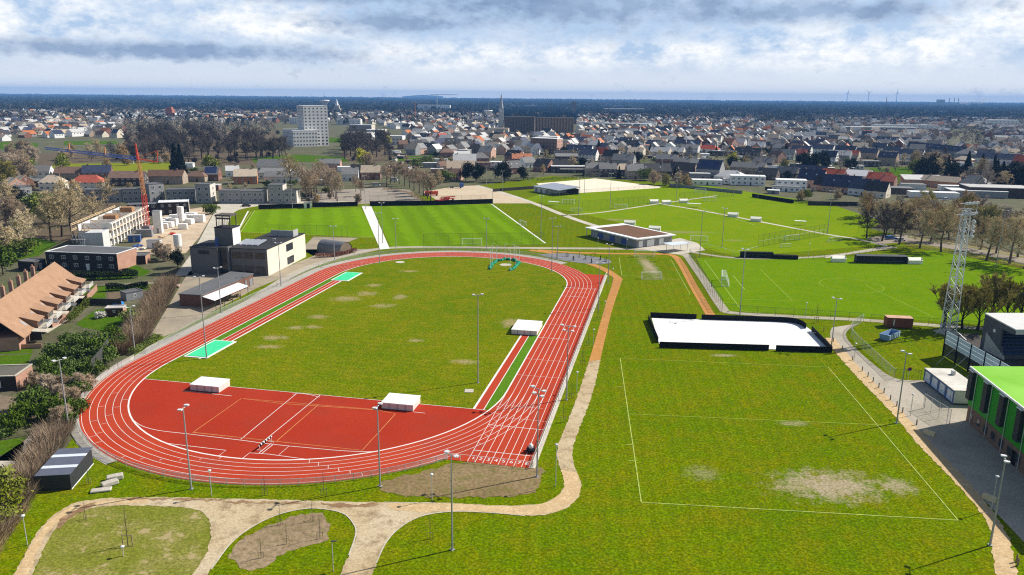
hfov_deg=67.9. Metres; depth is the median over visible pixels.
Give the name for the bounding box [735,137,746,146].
house
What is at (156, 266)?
ground
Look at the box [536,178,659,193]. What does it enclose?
sand pitch
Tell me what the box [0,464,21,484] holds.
evergreen shrub
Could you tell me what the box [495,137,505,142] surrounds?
house
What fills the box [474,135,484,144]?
house
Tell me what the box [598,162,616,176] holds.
house
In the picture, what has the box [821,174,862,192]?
house
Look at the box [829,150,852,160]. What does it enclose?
house
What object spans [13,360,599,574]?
wood chip path
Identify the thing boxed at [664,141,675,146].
house
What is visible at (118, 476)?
stone block
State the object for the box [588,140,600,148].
house
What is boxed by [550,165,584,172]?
house
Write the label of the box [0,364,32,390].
flat roofed house
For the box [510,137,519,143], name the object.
house
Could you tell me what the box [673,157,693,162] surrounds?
house
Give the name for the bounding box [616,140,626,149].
house
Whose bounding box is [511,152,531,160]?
house
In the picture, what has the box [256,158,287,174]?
house
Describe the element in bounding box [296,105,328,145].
tower block
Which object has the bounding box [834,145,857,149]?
house
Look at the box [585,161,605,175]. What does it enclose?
house
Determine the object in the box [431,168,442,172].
house
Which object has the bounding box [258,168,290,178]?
house
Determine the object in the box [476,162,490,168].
house
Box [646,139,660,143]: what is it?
house
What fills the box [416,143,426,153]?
house
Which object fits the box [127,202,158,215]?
flat roofed house
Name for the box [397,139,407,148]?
house
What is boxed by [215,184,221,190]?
house
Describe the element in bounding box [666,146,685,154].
house
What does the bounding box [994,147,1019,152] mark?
house
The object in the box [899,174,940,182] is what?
house
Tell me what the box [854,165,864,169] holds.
house
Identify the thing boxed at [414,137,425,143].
house
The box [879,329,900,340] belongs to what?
blue skip
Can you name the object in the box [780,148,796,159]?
house
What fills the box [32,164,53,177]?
house
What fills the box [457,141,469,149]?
house
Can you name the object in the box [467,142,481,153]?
house
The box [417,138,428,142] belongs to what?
house
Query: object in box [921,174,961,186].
house
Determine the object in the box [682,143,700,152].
house
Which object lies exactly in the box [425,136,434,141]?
house
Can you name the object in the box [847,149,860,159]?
house
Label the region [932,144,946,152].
house
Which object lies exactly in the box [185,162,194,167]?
house
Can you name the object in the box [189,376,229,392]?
landing mat
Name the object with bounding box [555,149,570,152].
house
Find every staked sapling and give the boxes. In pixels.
[116,507,132,545]
[318,471,327,494]
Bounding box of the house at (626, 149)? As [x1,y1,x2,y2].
[623,145,630,153]
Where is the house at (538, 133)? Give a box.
[533,131,544,136]
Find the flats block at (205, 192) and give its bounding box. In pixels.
[194,182,216,202]
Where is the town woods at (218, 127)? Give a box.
[0,106,1023,177]
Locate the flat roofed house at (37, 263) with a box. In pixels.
[17,258,46,270]
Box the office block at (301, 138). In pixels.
[282,129,317,146]
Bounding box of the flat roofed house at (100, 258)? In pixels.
[44,245,136,270]
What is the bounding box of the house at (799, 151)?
[796,148,807,154]
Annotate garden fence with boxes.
[21,344,41,348]
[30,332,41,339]
[52,312,68,327]
[76,298,121,304]
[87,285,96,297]
[493,186,533,191]
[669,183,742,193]
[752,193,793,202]
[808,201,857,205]
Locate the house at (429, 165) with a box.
[423,162,436,167]
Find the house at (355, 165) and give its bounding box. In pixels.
[350,163,368,177]
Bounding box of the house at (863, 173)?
[846,168,872,178]
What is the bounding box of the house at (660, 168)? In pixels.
[634,163,671,176]
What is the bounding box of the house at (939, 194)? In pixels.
[906,190,959,198]
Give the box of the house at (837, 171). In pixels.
[822,168,846,173]
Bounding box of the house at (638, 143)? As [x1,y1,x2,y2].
[632,140,644,146]
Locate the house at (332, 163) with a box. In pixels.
[319,158,341,169]
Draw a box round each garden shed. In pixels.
[104,305,126,316]
[120,288,142,300]
[767,189,779,193]
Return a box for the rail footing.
[531,275,607,467]
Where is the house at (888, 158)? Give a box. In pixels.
[877,150,899,165]
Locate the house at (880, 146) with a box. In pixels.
[872,142,887,150]
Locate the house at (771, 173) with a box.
[755,166,780,179]
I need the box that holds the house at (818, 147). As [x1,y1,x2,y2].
[812,144,834,153]
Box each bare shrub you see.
[0,152,19,169]
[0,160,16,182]
[0,194,24,225]
[0,223,23,253]
[1,142,16,153]
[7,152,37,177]
[10,220,24,236]
[12,139,32,154]
[13,148,34,163]
[22,370,39,386]
[25,145,39,161]
[29,182,35,189]
[35,373,55,392]
[46,405,65,423]
[51,384,66,399]
[53,373,69,387]
[57,148,69,159]
[59,403,76,413]
[60,385,81,400]
[65,147,74,158]
[69,142,75,149]
[69,372,91,392]
[85,373,98,388]
[101,158,110,164]
[110,143,127,159]
[121,155,131,165]
[150,240,162,258]
[155,156,162,163]
[157,244,171,261]
[161,151,170,161]
[226,155,234,161]
[311,193,319,202]
[353,194,362,202]
[360,152,375,164]
[433,169,444,182]
[569,155,576,164]
[647,170,660,183]
[661,173,670,184]
[671,172,683,184]
[680,174,692,185]
[779,158,788,166]
[796,190,804,200]
[833,188,842,198]
[920,190,939,204]
[923,152,935,156]
[940,153,951,163]
[956,195,977,215]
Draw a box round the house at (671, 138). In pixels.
[661,136,676,141]
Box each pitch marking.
[237,203,753,248]
[619,259,959,519]
[624,257,930,425]
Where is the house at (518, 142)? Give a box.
[515,140,522,146]
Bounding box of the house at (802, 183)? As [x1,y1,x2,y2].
[775,178,807,189]
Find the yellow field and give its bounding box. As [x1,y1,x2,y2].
[51,162,169,171]
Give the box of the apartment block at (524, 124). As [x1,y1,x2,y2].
[504,116,534,133]
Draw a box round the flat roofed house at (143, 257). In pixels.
[137,252,150,263]
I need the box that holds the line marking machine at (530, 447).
[526,443,534,452]
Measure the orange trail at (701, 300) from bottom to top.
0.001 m
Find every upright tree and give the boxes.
[927,281,978,327]
[956,283,989,328]
[969,284,1007,330]
[977,271,1019,312]
[992,279,1023,312]
[1006,284,1023,312]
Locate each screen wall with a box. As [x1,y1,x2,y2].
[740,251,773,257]
[773,254,797,259]
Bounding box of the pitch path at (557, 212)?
[474,185,895,257]
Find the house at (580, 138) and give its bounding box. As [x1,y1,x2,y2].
[573,136,587,142]
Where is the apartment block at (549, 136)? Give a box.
[536,136,559,137]
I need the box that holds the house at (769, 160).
[752,156,774,164]
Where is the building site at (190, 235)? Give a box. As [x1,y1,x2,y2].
[136,207,211,253]
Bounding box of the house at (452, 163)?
[446,159,474,175]
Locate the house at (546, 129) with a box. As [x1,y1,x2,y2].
[542,127,551,131]
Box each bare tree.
[0,179,18,199]
[6,206,39,239]
[26,194,67,240]
[34,187,75,236]
[42,177,96,238]
[79,190,105,217]
[83,142,93,157]
[91,138,100,151]
[94,142,102,153]
[94,177,117,205]
[98,147,108,157]
[105,141,116,150]
[120,131,136,142]
[124,140,136,158]
[126,142,137,155]
[136,133,142,143]
[137,137,150,157]
[138,140,150,158]
[146,140,161,158]
[152,124,162,139]
[156,136,166,157]
[164,135,173,153]
[166,123,175,131]
[168,135,182,148]
[170,130,180,152]
[180,131,188,142]
[181,142,195,161]
[183,139,195,159]
[184,122,192,136]
[187,127,194,138]
[190,120,199,130]
[191,126,198,138]
[192,131,205,151]
[193,137,206,157]
[199,133,212,153]
[202,139,212,151]
[211,130,218,141]
[212,139,224,154]
[214,132,222,144]
[222,141,233,154]
[228,136,241,155]
[229,129,241,146]
[239,141,249,158]
[239,141,253,158]
[240,127,251,139]
[240,130,254,151]
[248,138,261,159]
[249,128,257,141]
[250,135,268,156]
[259,140,265,157]
[262,139,268,156]
[264,137,279,158]
[272,135,291,156]
[276,152,300,187]
[278,134,292,153]
[294,162,309,191]
[298,173,313,200]
[303,171,316,199]
[307,169,318,197]
[308,164,322,192]
[309,168,322,192]
[311,158,325,177]
[317,163,328,187]
[319,165,329,187]
[320,167,332,191]
[324,167,336,193]
[324,170,341,196]
[326,172,339,198]
[330,170,344,201]
[336,134,348,143]
[340,140,350,158]
[346,138,352,155]
[349,137,362,156]
[350,124,359,131]
[351,174,357,191]
[353,130,363,143]
[353,133,363,151]
[356,178,363,194]
[358,131,366,149]
[360,137,375,153]
[372,138,383,156]
[375,129,383,147]
[380,132,389,150]
[380,162,393,186]
[384,141,395,155]
[384,160,397,183]
[390,160,397,182]
[392,161,404,183]
[400,161,407,185]
[403,163,411,187]
[408,166,417,190]
[410,167,422,192]
[416,169,429,195]
[420,171,435,198]
[421,173,437,200]
[836,158,844,167]
[853,203,882,237]
[856,192,879,207]
[857,190,877,217]
[858,201,875,219]
[871,196,888,211]
[871,204,899,240]
[874,202,901,236]
[878,201,893,212]
[883,203,920,244]
[888,199,914,233]
[891,193,906,218]
[892,162,899,171]
[894,202,921,232]
[897,153,907,166]
[902,207,936,247]
[903,196,932,225]
[907,195,923,210]
[909,151,919,161]
[913,194,931,215]
[913,209,925,227]
[923,208,966,251]
[924,208,946,240]
[926,199,940,221]
[928,200,945,227]
[933,157,947,174]
[941,205,967,240]
[953,200,963,211]
[954,208,971,233]
[958,189,976,205]
[962,205,981,229]
[963,166,977,176]
[966,195,983,220]
[968,215,1012,260]
[969,194,995,214]
[970,204,1005,231]
[972,158,988,174]
[974,164,995,183]
[974,215,993,248]
[981,162,993,171]
[982,221,1008,252]
[986,213,1023,263]
[996,170,1014,184]
[998,205,1013,221]
[1002,230,1023,268]
[1004,211,1016,230]
[1007,219,1023,256]
[1015,207,1023,216]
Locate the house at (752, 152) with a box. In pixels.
[734,146,762,157]
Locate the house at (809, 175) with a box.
[797,167,826,187]
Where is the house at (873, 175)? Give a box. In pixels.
[865,170,893,179]
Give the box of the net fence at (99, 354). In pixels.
[91,338,108,377]
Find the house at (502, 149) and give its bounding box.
[497,143,509,154]
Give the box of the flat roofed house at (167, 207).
[158,199,189,214]
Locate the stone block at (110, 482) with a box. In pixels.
[101,478,118,486]
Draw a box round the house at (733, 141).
[724,138,737,146]
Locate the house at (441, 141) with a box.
[436,138,444,145]
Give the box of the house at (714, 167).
[696,159,724,178]
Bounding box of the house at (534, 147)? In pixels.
[530,143,543,154]
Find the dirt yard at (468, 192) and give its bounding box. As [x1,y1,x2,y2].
[424,186,527,202]
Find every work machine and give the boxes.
[424,191,437,195]
[440,196,454,199]
[449,183,463,187]
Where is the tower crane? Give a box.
[44,143,157,230]
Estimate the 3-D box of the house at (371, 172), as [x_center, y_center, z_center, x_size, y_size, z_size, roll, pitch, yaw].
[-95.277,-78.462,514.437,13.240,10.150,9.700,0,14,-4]
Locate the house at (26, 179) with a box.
[16,174,34,184]
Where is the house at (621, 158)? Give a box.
[612,153,636,163]
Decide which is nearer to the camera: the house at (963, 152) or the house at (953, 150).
the house at (963, 152)
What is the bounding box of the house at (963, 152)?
[954,149,976,158]
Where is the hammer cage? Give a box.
[488,243,520,270]
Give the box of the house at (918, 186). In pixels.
[898,183,926,189]
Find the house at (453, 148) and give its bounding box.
[443,144,457,151]
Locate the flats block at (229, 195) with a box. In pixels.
[218,188,244,202]
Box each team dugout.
[624,220,635,225]
[649,199,658,203]
[649,225,660,230]
[662,200,670,203]
[679,199,688,202]
[727,212,738,216]
[750,216,761,221]
[831,255,846,261]
[907,257,922,263]
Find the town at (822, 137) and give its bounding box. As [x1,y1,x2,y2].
[0,108,1023,154]
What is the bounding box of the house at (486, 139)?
[483,137,491,143]
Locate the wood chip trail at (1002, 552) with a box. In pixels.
[826,338,1017,574]
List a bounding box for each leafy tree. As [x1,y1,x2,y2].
[0,240,20,274]
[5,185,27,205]
[26,192,63,218]
[165,247,184,266]
[459,161,474,178]
[470,163,485,181]
[492,160,515,181]
[516,165,528,179]
[578,157,587,164]
[635,150,643,162]
[728,155,738,165]
[783,169,792,177]
[792,150,809,164]
[802,189,813,198]
[804,151,822,164]
[819,150,830,165]
[841,160,852,167]
[846,158,857,167]
[905,159,922,172]
[911,155,937,174]
[922,160,942,174]
[928,152,949,169]
[943,160,964,175]
[989,165,1008,181]
[1003,164,1023,184]
[1006,160,1022,174]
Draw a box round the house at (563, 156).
[555,153,578,160]
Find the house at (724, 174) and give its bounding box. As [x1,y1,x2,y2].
[714,169,742,179]
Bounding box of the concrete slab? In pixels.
[465,389,473,392]
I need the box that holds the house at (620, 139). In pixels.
[614,138,628,141]
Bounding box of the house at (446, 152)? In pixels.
[439,147,453,156]
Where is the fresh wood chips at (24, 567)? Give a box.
[14,499,147,574]
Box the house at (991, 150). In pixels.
[977,148,995,152]
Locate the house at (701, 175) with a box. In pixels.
[689,172,710,179]
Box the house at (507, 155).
[504,149,522,160]
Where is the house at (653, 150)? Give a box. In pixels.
[649,146,671,155]
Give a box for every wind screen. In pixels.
[258,203,303,208]
[312,202,357,206]
[370,199,492,205]
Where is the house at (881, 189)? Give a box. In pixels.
[863,179,890,197]
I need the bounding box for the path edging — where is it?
[211,502,524,568]
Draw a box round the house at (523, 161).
[519,156,535,167]
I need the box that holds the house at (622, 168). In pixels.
[617,162,625,175]
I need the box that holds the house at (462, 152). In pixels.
[454,151,469,153]
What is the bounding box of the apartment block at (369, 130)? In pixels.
[366,129,386,139]
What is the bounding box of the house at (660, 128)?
[656,126,672,130]
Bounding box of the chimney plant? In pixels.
[929,98,964,105]
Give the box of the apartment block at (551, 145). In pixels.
[531,137,562,153]
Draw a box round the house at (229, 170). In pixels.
[225,164,238,176]
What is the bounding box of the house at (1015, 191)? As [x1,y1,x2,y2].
[959,183,1023,197]
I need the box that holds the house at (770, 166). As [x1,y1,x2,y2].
[766,165,779,167]
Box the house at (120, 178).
[108,170,148,185]
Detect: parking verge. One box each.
[902,242,1023,265]
[908,237,1023,257]
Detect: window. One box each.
[198,250,208,253]
[232,252,241,257]
[233,265,242,271]
[243,252,252,258]
[244,266,253,272]
[255,253,264,258]
[256,266,265,274]
[286,242,292,251]
[287,255,293,263]
[940,382,944,389]
[990,431,994,440]
[998,438,1003,447]
[1006,445,1011,456]
[1015,453,1020,463]
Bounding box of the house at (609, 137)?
[604,136,615,142]
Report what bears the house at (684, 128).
on the ground at (156, 266)
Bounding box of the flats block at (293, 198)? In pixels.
[283,188,300,202]
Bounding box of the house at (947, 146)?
[940,145,955,154]
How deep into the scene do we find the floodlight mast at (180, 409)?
107.52 m
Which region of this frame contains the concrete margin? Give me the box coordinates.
[71,251,565,464]
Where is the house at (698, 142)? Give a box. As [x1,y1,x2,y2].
[686,139,701,145]
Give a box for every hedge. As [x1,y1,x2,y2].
[0,413,79,537]
[0,495,30,552]
[65,297,90,321]
[70,267,137,279]
[105,281,148,290]
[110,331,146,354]
[114,272,183,343]
[126,334,162,353]
[315,248,356,256]
[385,186,423,200]
[475,177,533,181]
[536,175,595,180]
[794,199,858,206]
[906,244,1022,267]
[916,235,1022,253]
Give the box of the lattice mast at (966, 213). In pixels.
[933,202,979,339]
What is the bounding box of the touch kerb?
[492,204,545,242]
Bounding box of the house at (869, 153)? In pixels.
[856,147,879,158]
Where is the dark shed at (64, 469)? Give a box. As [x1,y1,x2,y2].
[34,447,93,490]
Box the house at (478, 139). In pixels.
[472,138,482,145]
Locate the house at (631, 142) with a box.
[624,139,638,146]
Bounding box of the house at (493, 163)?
[490,161,502,168]
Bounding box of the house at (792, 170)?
[778,166,799,177]
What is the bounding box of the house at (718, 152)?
[712,150,733,155]
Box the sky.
[0,0,1023,102]
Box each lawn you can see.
[0,142,37,148]
[0,176,1023,574]
[13,238,56,258]
[34,506,210,574]
[64,141,116,144]
[253,155,348,161]
[329,137,341,142]
[392,158,452,160]
[869,167,912,183]
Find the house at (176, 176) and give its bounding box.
[147,168,187,183]
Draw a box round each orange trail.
[528,250,622,279]
[538,249,714,314]
[589,277,621,360]
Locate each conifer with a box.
[168,143,175,169]
[174,143,187,173]
[616,166,621,178]
[942,166,948,175]
[962,151,972,171]
[976,154,986,173]
[996,163,1006,184]
[1016,168,1023,185]
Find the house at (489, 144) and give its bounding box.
[484,142,495,149]
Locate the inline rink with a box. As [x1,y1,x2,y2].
[648,312,832,352]
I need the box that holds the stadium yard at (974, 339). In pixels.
[956,333,1023,365]
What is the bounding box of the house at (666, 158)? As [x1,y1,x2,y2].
[655,153,678,162]
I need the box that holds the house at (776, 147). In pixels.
[772,143,784,150]
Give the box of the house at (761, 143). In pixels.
[748,141,765,147]
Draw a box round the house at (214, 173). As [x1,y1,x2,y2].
[203,165,222,180]
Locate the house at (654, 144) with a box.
[648,141,658,149]
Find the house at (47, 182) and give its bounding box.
[38,173,68,190]
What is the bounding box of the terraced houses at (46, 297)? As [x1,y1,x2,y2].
[0,262,92,351]
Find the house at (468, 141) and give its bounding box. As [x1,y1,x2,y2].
[455,138,472,144]
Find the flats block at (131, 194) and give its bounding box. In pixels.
[121,187,144,201]
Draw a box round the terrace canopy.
[664,241,689,249]
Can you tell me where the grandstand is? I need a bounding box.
[980,313,1023,359]
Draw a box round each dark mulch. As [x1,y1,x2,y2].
[57,502,95,528]
[120,497,224,501]
[224,500,299,503]
[321,502,377,507]
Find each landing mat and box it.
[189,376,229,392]
[382,393,420,411]
[511,319,542,335]
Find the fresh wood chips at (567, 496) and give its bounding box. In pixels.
[384,470,580,514]
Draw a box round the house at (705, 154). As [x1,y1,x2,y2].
[700,153,709,157]
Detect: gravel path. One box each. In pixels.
[247,246,682,299]
[682,253,982,329]
[690,247,890,258]
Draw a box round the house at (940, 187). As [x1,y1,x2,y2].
[937,184,958,190]
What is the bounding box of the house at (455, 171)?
[448,167,462,179]
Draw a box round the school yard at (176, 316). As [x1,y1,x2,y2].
[152,237,375,336]
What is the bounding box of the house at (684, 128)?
[677,126,694,130]
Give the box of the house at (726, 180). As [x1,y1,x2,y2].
[722,178,729,183]
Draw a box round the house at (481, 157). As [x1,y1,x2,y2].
[475,151,488,161]
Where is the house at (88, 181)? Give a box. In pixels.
[69,173,106,190]
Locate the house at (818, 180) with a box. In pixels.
[813,176,823,189]
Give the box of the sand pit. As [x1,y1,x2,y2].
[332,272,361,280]
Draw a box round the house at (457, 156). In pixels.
[453,153,475,164]
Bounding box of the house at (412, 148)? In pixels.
[406,142,419,154]
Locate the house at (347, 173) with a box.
[341,166,358,180]
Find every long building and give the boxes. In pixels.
[277,115,291,121]
[289,117,297,123]
[336,119,361,124]
[386,122,406,127]
[395,117,426,120]
[417,105,450,110]
[461,130,493,134]
[488,128,508,131]
[578,122,609,124]
[604,108,644,111]
[604,123,652,125]
[845,126,918,130]
[871,124,937,128]
[985,120,1018,125]
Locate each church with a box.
[333,99,340,111]
[498,94,503,127]
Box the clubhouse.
[585,223,675,247]
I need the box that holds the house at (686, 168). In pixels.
[670,161,696,176]
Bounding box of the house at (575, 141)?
[571,137,578,144]
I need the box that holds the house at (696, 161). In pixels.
[689,158,715,163]
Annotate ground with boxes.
[0,116,1023,490]
[0,192,121,243]
[0,348,32,353]
[0,354,31,364]
[0,395,35,418]
[0,430,38,467]
[0,437,25,454]
[38,150,120,164]
[42,319,67,332]
[74,274,132,279]
[76,306,130,330]
[77,268,150,276]
[83,292,105,297]
[89,284,152,291]
[108,291,147,298]
[123,131,283,165]
[126,265,141,270]
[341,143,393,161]
[875,215,1023,233]
[900,165,1021,190]
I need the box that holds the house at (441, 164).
[436,160,446,170]
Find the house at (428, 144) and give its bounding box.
[423,142,436,150]
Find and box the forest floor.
[47,98,1022,120]
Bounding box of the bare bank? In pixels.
[377,462,545,498]
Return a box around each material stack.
[163,221,174,227]
[163,223,168,228]
[169,217,179,225]
[178,223,187,229]
[183,218,194,223]
[193,214,205,221]
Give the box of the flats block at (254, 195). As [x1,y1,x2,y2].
[241,189,267,202]
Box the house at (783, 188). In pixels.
[772,185,799,191]
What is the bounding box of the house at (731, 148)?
[725,144,734,150]
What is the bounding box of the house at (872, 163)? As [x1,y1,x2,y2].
[855,160,881,166]
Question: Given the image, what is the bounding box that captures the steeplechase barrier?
[258,436,271,450]
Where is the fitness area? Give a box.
[538,253,610,263]
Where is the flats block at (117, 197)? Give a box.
[81,188,122,201]
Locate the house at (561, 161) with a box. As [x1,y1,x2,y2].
[540,158,567,171]
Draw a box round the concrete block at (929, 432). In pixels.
[923,429,935,436]
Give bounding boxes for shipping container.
[883,315,913,328]
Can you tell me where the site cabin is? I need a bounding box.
[923,368,967,404]
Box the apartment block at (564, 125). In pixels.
[535,117,573,133]
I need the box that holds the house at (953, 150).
[949,146,967,155]
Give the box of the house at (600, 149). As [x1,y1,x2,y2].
[596,146,607,159]
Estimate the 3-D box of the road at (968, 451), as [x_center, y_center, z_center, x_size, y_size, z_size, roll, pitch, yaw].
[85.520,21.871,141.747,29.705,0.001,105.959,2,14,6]
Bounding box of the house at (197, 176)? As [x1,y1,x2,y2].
[188,169,208,181]
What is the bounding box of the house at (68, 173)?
[52,165,81,180]
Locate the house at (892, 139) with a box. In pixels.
[890,137,901,141]
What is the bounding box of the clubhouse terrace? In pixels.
[637,238,704,253]
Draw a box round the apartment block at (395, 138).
[386,135,404,144]
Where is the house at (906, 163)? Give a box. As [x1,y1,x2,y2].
[899,160,911,164]
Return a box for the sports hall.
[965,366,1023,474]
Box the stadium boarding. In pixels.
[936,330,1008,377]
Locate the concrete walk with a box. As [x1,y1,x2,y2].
[362,206,389,248]
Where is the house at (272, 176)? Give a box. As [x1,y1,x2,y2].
[263,171,299,182]
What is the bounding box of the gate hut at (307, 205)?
[304,202,311,207]
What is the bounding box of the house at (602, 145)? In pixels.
[600,142,609,147]
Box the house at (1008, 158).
[974,152,1017,164]
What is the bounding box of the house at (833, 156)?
[821,150,838,163]
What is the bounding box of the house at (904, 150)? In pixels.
[898,148,924,160]
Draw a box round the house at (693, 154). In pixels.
[684,152,699,158]
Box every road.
[176,201,354,275]
[830,323,1023,541]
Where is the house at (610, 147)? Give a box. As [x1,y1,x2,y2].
[605,145,616,149]
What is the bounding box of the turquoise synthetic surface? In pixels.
[183,340,236,358]
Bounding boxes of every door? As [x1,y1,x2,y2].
[647,239,653,245]
[659,238,663,244]
[1010,449,1016,465]
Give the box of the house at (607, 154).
[602,149,620,162]
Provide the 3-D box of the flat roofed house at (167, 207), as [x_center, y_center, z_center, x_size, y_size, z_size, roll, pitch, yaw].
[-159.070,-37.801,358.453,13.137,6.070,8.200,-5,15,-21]
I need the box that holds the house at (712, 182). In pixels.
[691,178,722,185]
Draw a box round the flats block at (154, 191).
[142,182,164,201]
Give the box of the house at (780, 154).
[767,150,785,162]
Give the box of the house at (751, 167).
[730,161,766,174]
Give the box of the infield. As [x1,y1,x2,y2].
[145,257,566,409]
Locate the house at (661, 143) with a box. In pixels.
[656,141,666,145]
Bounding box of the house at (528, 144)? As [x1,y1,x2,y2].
[521,140,533,152]
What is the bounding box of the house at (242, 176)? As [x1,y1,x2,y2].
[233,167,257,183]
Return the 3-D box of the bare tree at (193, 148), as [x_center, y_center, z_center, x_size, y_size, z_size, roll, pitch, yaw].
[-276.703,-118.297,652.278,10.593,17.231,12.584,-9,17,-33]
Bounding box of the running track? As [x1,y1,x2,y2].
[79,252,604,484]
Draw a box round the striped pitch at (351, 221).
[241,207,374,236]
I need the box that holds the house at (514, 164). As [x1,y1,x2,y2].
[504,160,521,173]
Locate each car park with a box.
[302,187,420,203]
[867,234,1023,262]
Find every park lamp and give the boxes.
[20,514,27,544]
[331,540,336,571]
[555,443,557,485]
[991,475,998,509]
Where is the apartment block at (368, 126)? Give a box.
[349,124,374,131]
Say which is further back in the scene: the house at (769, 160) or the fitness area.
the house at (769, 160)
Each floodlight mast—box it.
[51,357,68,422]
[124,305,134,346]
[177,404,192,489]
[193,275,206,357]
[213,267,222,312]
[274,242,281,285]
[372,402,382,486]
[375,212,380,262]
[378,202,383,242]
[444,450,458,550]
[472,293,483,382]
[483,218,488,250]
[530,385,546,477]
[550,218,554,271]
[561,324,575,399]
[596,262,603,308]
[606,243,612,282]
[699,211,705,256]
[738,248,749,314]
[831,297,841,346]
[895,350,911,423]
[987,454,1009,545]
[996,210,1008,267]
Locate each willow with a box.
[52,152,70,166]
[198,154,221,166]
[355,148,368,163]
[725,152,738,162]
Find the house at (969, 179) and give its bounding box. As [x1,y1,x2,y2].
[958,174,991,184]
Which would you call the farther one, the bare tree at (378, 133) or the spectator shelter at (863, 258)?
the bare tree at (378, 133)
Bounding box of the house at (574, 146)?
[566,144,593,153]
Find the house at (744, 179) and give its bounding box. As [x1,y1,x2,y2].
[730,174,765,185]
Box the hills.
[402,95,442,97]
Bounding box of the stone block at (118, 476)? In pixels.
[106,472,123,479]
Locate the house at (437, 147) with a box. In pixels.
[428,143,441,154]
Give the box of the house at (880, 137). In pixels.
[875,136,890,141]
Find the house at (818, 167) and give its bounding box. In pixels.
[789,164,827,169]
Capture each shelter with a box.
[178,271,253,306]
[533,183,578,193]
[854,254,907,263]
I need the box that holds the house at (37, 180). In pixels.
[31,178,42,186]
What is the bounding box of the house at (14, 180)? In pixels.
[1,176,25,190]
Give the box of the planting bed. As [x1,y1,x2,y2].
[228,513,330,570]
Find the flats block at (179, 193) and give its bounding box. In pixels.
[165,187,195,201]
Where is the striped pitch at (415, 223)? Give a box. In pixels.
[372,204,544,248]
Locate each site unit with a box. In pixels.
[127,234,140,241]
[136,229,153,236]
[146,239,161,248]
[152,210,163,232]
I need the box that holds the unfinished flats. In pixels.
[70,205,149,246]
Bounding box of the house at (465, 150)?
[457,149,471,153]
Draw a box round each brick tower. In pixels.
[165,107,174,115]
[571,101,576,111]
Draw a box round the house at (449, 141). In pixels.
[445,137,455,144]
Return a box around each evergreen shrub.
[0,409,30,434]
[0,416,14,437]
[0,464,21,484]
[0,474,29,494]
[0,484,32,506]
[0,504,24,525]
[3,399,41,418]
[8,237,40,255]
[10,384,57,406]
[16,190,52,210]
[29,352,57,368]
[33,392,80,419]
[33,403,54,421]
[35,356,74,374]
[38,340,69,358]
[51,366,77,379]
[54,345,75,359]
[54,412,81,426]
[56,332,72,342]
[60,333,86,347]
[60,395,91,413]
[61,357,82,372]
[64,342,88,358]
[64,377,92,393]
[74,330,91,342]
[74,370,91,375]
[76,337,105,355]
[76,358,109,376]
[78,356,93,362]
[86,340,119,361]
[87,329,115,339]
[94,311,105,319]
[97,325,125,336]
[108,333,128,344]
[115,309,142,322]
[201,203,220,213]
[261,181,274,187]
[409,158,423,166]
[420,155,434,161]
[433,169,455,181]
[634,167,652,179]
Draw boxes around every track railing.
[77,355,446,485]
[145,248,557,353]
[451,453,530,463]
[533,272,606,460]
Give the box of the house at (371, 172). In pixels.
[360,164,381,179]
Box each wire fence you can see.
[282,202,478,209]
[423,233,460,245]
[541,192,643,206]
[689,252,722,303]
[722,303,861,317]
[758,224,827,245]
[838,246,1018,263]
[851,315,895,376]
[923,393,951,424]
[924,390,951,408]
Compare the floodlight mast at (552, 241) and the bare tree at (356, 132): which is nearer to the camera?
the floodlight mast at (552, 241)
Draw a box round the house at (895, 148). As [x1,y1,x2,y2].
[883,146,902,151]
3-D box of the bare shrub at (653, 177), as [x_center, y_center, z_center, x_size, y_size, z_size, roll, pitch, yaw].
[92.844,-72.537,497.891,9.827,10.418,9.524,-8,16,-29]
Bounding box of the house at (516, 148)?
[510,146,523,152]
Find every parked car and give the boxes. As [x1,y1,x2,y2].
[884,235,895,239]
[894,237,905,241]
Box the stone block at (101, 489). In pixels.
[90,486,111,493]
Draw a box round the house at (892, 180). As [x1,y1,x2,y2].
[879,174,897,185]
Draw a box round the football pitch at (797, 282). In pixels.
[697,250,1023,324]
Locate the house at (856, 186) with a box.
[847,178,880,195]
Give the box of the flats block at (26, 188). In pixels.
[12,185,31,197]
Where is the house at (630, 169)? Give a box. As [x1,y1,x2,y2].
[624,162,643,178]
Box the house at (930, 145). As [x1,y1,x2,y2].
[925,143,940,152]
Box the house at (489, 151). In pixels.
[478,145,495,157]
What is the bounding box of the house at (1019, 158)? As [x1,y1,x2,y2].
[1012,154,1023,165]
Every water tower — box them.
[319,99,328,104]
[484,110,492,118]
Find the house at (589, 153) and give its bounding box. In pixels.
[578,148,598,160]
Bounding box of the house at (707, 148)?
[700,144,720,152]
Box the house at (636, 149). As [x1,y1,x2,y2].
[627,146,645,155]
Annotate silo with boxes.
[173,234,181,250]
[177,206,184,222]
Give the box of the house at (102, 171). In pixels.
[81,164,112,179]
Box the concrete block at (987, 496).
[982,492,997,503]
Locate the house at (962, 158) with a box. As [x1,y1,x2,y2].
[954,156,974,161]
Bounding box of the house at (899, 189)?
[891,186,913,193]
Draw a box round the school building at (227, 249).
[190,213,305,275]
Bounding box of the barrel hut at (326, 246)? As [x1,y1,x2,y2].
[317,239,351,252]
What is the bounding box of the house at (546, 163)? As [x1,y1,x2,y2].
[533,158,553,171]
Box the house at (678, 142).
[674,139,686,146]
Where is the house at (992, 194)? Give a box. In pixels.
[944,187,1008,197]
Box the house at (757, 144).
[752,142,761,147]
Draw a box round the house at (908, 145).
[907,142,923,148]
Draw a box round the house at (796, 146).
[791,144,812,155]
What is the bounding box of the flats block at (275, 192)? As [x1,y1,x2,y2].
[268,183,286,202]
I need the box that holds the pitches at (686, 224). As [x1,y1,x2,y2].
[527,185,879,255]

